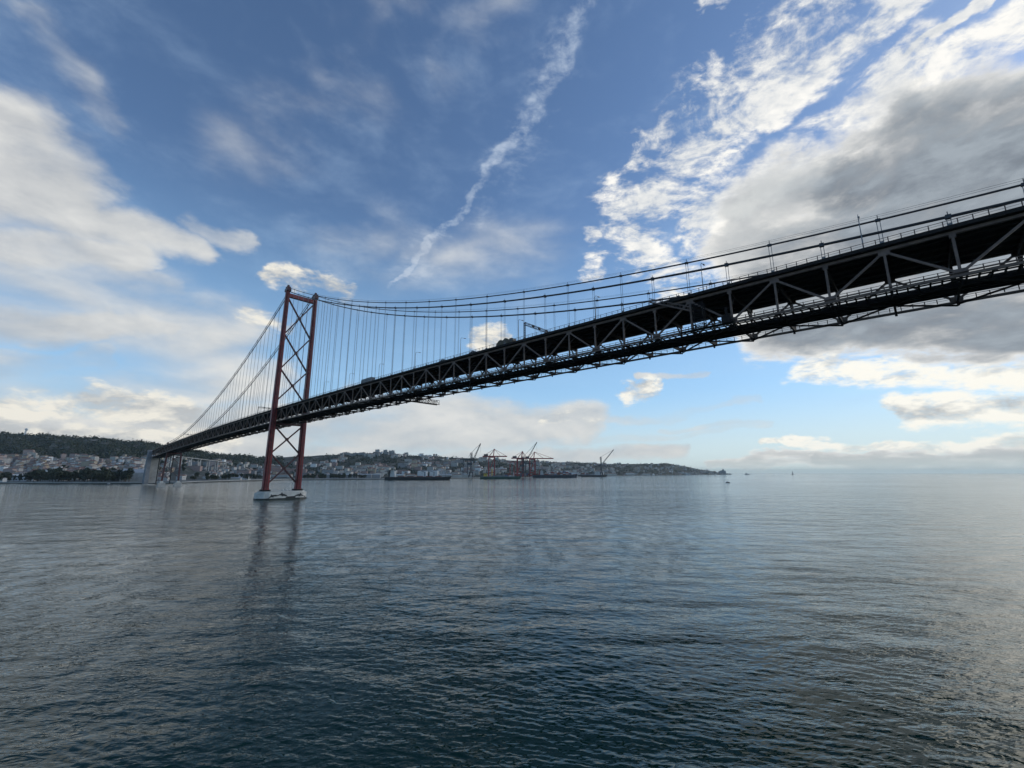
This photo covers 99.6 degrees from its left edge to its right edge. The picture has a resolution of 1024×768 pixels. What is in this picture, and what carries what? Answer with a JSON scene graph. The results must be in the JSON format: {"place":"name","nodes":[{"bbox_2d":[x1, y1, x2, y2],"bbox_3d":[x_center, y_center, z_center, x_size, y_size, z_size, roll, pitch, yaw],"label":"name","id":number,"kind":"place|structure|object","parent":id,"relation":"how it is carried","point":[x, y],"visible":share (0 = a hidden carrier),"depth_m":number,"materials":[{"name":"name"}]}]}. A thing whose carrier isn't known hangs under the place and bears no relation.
{"place":"outdoors","nodes":[
{"label":"outdoors","id":0,"kind":"place"},
{"bbox_2d":[0,476,580,483],"bbox_3d":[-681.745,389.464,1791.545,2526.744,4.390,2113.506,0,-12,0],"label":"quay","id":1,"kind":"structure","parent":0,"point":[184,482],"depth_m":900.70,"materials":[{"name":"concrete"}]},
{"bbox_2d":[230,477,241,479],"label":"shed","id":2,"kind":"object","parent":1,"relation":"on","point":[235,478],"visible":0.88,"depth_m":1159.71,"materials":[{"name":"beige paint"}]},
{"bbox_2d":[511,451,526,476],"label":"gantry crane","id":3,"kind":"object","parent":1,"relation":"on","point":[517,459],"visible":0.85,"depth_m":1976.42,"materials":[{"name":"red paint"}]},
{"bbox_2d":[525,452,553,476],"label":"gantry crane","id":4,"kind":"object","parent":1,"relation":"on","point":[534,462],"visible":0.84,"depth_m":2095.25,"materials":[{"name":"red paint"}]},
{"bbox_2d":[0,434,727,481],"bbox_3d":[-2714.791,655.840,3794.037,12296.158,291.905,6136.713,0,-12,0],"label":"hills","id":5,"kind":"structure","parent":0,"point":[188,471],"depth_m":2222.23,"materials":[{"name":"green plant"}]},
{"bbox_2d":[1,472,11,478],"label":"broadleaf tree","id":6,"kind":"object","parent":5,"relation":"on","point":[6,474],"visible":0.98,"depth_m":935.02,"materials":[{"name":"green plant"}]},
{"bbox_2d":[7,474,29,480],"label":"long hall","id":7,"kind":"structure","parent":5,"relation":"on","point":[17,479],"depth_m":1028.30,"materials":[{"name":"white paint"}]},
{"bbox_2d":[22,471,32,481],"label":"broadleaf tree","id":8,"kind":"object","parent":5,"relation":"on","point":[27,475],"visible":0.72,"depth_m":925.32,"materials":[{"name":"green plant"}]},
{"bbox_2d":[31,470,46,481],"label":"broadleaf tree","id":9,"kind":"object","parent":5,"relation":"on","point":[38,474],"visible":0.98,"depth_m":917.66,"materials":[{"name":"green plant"}]},
{"bbox_2d":[43,473,53,481],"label":"broadleaf tree","id":10,"kind":"object","parent":5,"relation":"on","point":[46,478],"visible":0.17,"depth_m":912.26,"materials":[{"name":"green plant"}]},
{"bbox_2d":[51,467,62,481],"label":"broadleaf tree","id":11,"kind":"object","parent":5,"relation":"on","point":[59,468],"visible":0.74,"depth_m":912.87,"materials":[{"name":"green plant"}]},
{"bbox_2d":[47,469,67,481],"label":"broadleaf tree","id":12,"kind":"object","parent":5,"relation":"on","point":[57,474],"visible":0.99,"depth_m":906.18,"materials":[{"name":"green plant"}]},
{"bbox_2d":[61,470,70,481],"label":"broadleaf tree","id":13,"kind":"object","parent":5,"relation":"on","point":[63,478],"visible":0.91,"depth_m":916.35,"materials":[{"name":"green plant"}]},
{"bbox_2d":[63,472,72,479],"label":"broadleaf tree","id":14,"kind":"object","parent":5,"relation":"on","point":[68,476],"visible":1,"depth_m":917.92,"materials":[{"name":"green plant"}]},
{"bbox_2d":[73,470,79,480],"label":"broadleaf tree","id":15,"kind":"object","parent":5,"relation":"on","point":[77,473],"visible":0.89,"depth_m":957.14,"materials":[{"name":"green plant"}]},
{"bbox_2d":[79,467,89,481],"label":"broadleaf tree","id":16,"kind":"object","parent":5,"relation":"on","point":[85,471],"visible":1,"depth_m":908.34,"materials":[{"name":"green plant"}]},
{"bbox_2d":[83,472,93,481],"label":"broadleaf tree","id":17,"kind":"object","parent":5,"relation":"on","point":[90,477],"visible":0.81,"depth_m":914.03,"materials":[{"name":"green plant"}]},
{"bbox_2d":[90,469,100,481],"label":"broadleaf tree","id":18,"kind":"object","parent":5,"relation":"on","point":[93,470],"visible":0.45,"depth_m":934.67,"materials":[{"name":"green plant"}]},
{"bbox_2d":[92,470,112,481],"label":"broadleaf tree","id":19,"kind":"object","parent":5,"relation":"on","point":[105,476],"visible":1,"depth_m":899.91,"materials":[{"name":"green plant"}]},
{"bbox_2d":[100,467,109,481],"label":"broadleaf tree","id":20,"kind":"object","parent":5,"relation":"on","point":[104,469],"visible":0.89,"depth_m":908.21,"materials":[{"name":"green plant"}]},
{"bbox_2d":[120,470,126,481],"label":"broadleaf tree","id":21,"kind":"object","parent":5,"relation":"on","point":[123,475],"visible":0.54,"depth_m":916.87,"materials":[{"name":"green plant"}]},
{"bbox_2d":[125,468,134,481],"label":"broadleaf tree","id":22,"kind":"object","parent":5,"relation":"on","point":[129,472],"visible":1,"depth_m":909.79,"materials":[{"name":"green plant"}]},
{"bbox_2d":[119,469,143,480],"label":"warehouse","id":23,"kind":"structure","parent":5,"relation":"on","point":[137,475],"depth_m":967.38,"materials":[{"name":"concrete"}]},
{"bbox_2d":[176,475,185,479],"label":"house","id":24,"kind":"structure","parent":5,"relation":"on","point":[182,477],"depth_m":1078.58,"materials":[{"name":"concrete"}]},
{"bbox_2d":[187,465,201,470],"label":"apartment block","id":25,"kind":"structure","parent":5,"relation":"on","point":[196,468],"depth_m":1448.44,"materials":[{"name":"beige concrete"}]},
{"bbox_2d":[167,456,228,470],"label":"viaduct","id":26,"kind":"object","parent":5,"relation":"on","point":[189,458],"visible":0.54,"depth_m":1503.92,"materials":[{"name":"concrete"}]},
{"bbox_2d":[236,469,250,473],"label":"apartment block","id":27,"kind":"structure","parent":5,"relation":"on","point":[245,471],"depth_m":1427.57,"materials":[{"name":"grey concrete"}]},
{"bbox_2d":[271,465,281,468],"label":"apartment block","id":28,"kind":"structure","parent":5,"relation":"on","point":[278,467],"depth_m":1753.55,"materials":[{"name":"grey concrete"}]},
{"bbox_2d":[271,474,292,476],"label":"terrace","id":29,"kind":"structure","parent":5,"relation":"on","point":[280,475],"depth_m":1511.66,"materials":[{"name":"concrete"}]},
{"bbox_2d":[271,469,307,472],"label":"terrace","id":30,"kind":"structure","parent":5,"relation":"on","point":[288,470],"depth_m":1676.54,"materials":[{"name":"concrete"}]},
{"bbox_2d":[324,469,334,473],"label":"apartment block","id":31,"kind":"structure","parent":5,"relation":"on","point":[331,471],"depth_m":1670.65,"materials":[{"name":"grey concrete"}]},
{"bbox_2d":[335,465,343,469],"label":"apartment block","id":32,"kind":"structure","parent":5,"relation":"on","point":[339,467],"depth_m":1934.84,"materials":[{"name":"grey concrete"}]},
{"bbox_2d":[0,431,711,475],"bbox_3d":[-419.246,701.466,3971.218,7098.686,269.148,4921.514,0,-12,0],"label":"woodland","id":33,"kind":"object","parent":5,"relation":"on","point":[92,447],"visible":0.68,"depth_m":2083.44,"materials":[{"name":"green plant"}]},
{"bbox_2d":[0,449,723,479],"bbox_3d":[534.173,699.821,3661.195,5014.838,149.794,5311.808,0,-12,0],"label":"hillside town","id":34,"kind":"object","parent":5,"relation":"on","point":[20,460],"visible":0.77,"depth_m":1866.65,"materials":[{"name":"beige paint"}]},
{"bbox_2d":[359,474,371,477],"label":"warehouse","id":35,"kind":"structure","parent":5,"relation":"on","point":[369,475],"depth_m":1577.34,"materials":[{"name":"grey concrete"}]},
{"bbox_2d":[372,474,380,477],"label":"warehouse","id":36,"kind":"structure","parent":5,"relation":"on","point":[376,475],"depth_m":1594.10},
{"bbox_2d":[417,471,427,476],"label":"grain store","id":37,"kind":"structure","parent":5,"relation":"on","point":[420,473],"depth_m":1642.07,"materials":[{"name":"white concrete"}]},
{"bbox_2d":[427,466,433,471],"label":"apartment block","id":38,"kind":"structure","parent":5,"relation":"on","point":[431,468],"depth_m":1935.21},
{"bbox_2d":[430,471,438,476],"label":"grain store","id":39,"kind":"structure","parent":5,"relation":"on","point":[434,473],"depth_m":1665.16,"materials":[{"name":"white concrete"}]},
{"bbox_2d":[439,474,451,477],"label":"warehouse","id":40,"kind":"structure","parent":5,"relation":"on","point":[443,475],"depth_m":1680.23,"materials":[{"name":"grey paint"}]},
{"bbox_2d":[451,462,457,466],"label":"apartment block","id":41,"kind":"structure","parent":5,"relation":"on","point":[454,464],"depth_m":2300.07,"materials":[{"name":"white concrete"}]},
{"bbox_2d":[452,474,461,477],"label":"warehouse","id":42,"kind":"structure","parent":5,"relation":"on","point":[456,475],"depth_m":1718.70,"materials":[{"name":"beige paint"}]},
{"bbox_2d":[462,474,471,477],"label":"warehouse","id":43,"kind":"structure","parent":5,"relation":"on","point":[465,476],"depth_m":1757.84,"materials":[{"name":"beige paint"}]},
{"bbox_2d":[467,443,480,477],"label":"jib crane","id":44,"kind":"object","parent":5,"relation":"on","point":[470,463],"visible":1,"depth_m":1760.25,"materials":[{"name":"paint"}]},
{"bbox_2d":[482,449,506,475],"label":"gantry crane","id":45,"kind":"object","parent":5,"relation":"on","point":[489,456],"visible":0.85,"depth_m":1864.97,"materials":[{"name":"red paint"}]},
{"bbox_2d":[520,442,536,476],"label":"jib crane","id":46,"kind":"object","parent":5,"relation":"on","point":[522,466],"visible":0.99,"depth_m":1951.04,"materials":[{"name":"paint"}]},
{"bbox_2d":[598,449,613,474],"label":"jib crane","id":47,"kind":"object","parent":5,"relation":"on","point":[601,462],"visible":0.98,"depth_m":2655.30,"materials":[{"name":"paint"}]},
{"bbox_2d":[605,473,615,475],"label":"warehouse","id":48,"kind":"structure","parent":5,"relation":"on","point":[610,474],"depth_m":3077.97,"materials":[{"name":"beige paint"}]},
{"bbox_2d":[0,473,1023,767],"bbox_3d":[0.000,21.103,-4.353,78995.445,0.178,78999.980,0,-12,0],"label":"river water","id":49,"kind":"structure","parent":0,"point":[778,621],"depth_m":63.23,"materials":[{"name":"teal liquid"}]},
{"bbox_2d":[384,470,451,479],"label":"bulk carrier","id":50,"kind":"object","parent":49,"relation":"on","point":[392,475],"visible":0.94,"depth_m":1351.95,"materials":[{"name":"black paint"}]},
{"bbox_2d":[480,472,520,478],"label":"dredger","id":51,"kind":"object","parent":49,"relation":"on","point":[485,476],"visible":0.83,"depth_m":1592.03,"materials":[{"name":"green paint"}]},
{"bbox_2d":[533,469,577,477],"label":"container ship","id":52,"kind":"object","parent":49,"relation":"on","point":[564,474],"visible":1,"depth_m":2023.67,"materials":[{"name":"blue paint"}]},
{"bbox_2d":[142,178,1023,499],"bbox_3d":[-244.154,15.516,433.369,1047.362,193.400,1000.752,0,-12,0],"label":"suspension bridge","id":53,"kind":"structure","parent":49,"relation":"in","point":[958,244],"depth_m":144.66,"materials":[{"name":"red paint"}]},
{"bbox_2d":[361,377,374,382],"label":"bus","id":54,"kind":"object","parent":53,"relation":"on","point":[369,378],"visible":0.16,"depth_m":272.72,"materials":[{"name":"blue metal"}]},
{"bbox_2d":[398,394,439,404],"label":"inspection gantry","id":55,"kind":"object","parent":53,"relation":"hanging from","point":[417,398],"visible":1,"depth_m":249.12,"materials":[{"name":"metal"}]},
{"bbox_2d":[496,338,515,345],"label":"truck","id":56,"kind":"object","parent":53,"relation":"on","point":[505,340],"visible":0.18,"depth_m":191.74,"materials":[{"name":"metal"}]},
{"bbox_2d":[524,322,549,337],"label":"sign gantry","id":57,"kind":"object","parent":53,"relation":"on","point":[532,326],"visible":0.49,"depth_m":184.47,"materials":[{"name":"metal"}]},
{"bbox_2d":[649,298,734,333],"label":"access gantry","id":58,"kind":"object","parent":53,"relation":"attached to","point":[726,318],"visible":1,"depth_m":129.57,"materials":[{"name":"grey metal"}]},
{"bbox_2d":[857,214,863,244],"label":"street lamp","id":59,"kind":"object","parent":53,"relation":"on","point":[858,217],"visible":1,"depth_m":106.03,"materials":[{"name":"metal"}]},
{"bbox_2d":[578,471,606,476],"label":"cargo ship","id":60,"kind":"object","parent":49,"relation":"on","point":[595,474],"visible":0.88,"depth_m":2494.80,"materials":[{"name":"black paint"}]},
{"bbox_2d":[0,0,1023,472],"label":"sky","id":61,"kind":"structure","parent":0,"point":[168,168],"materials":[{"name":"blue"}]}
]}

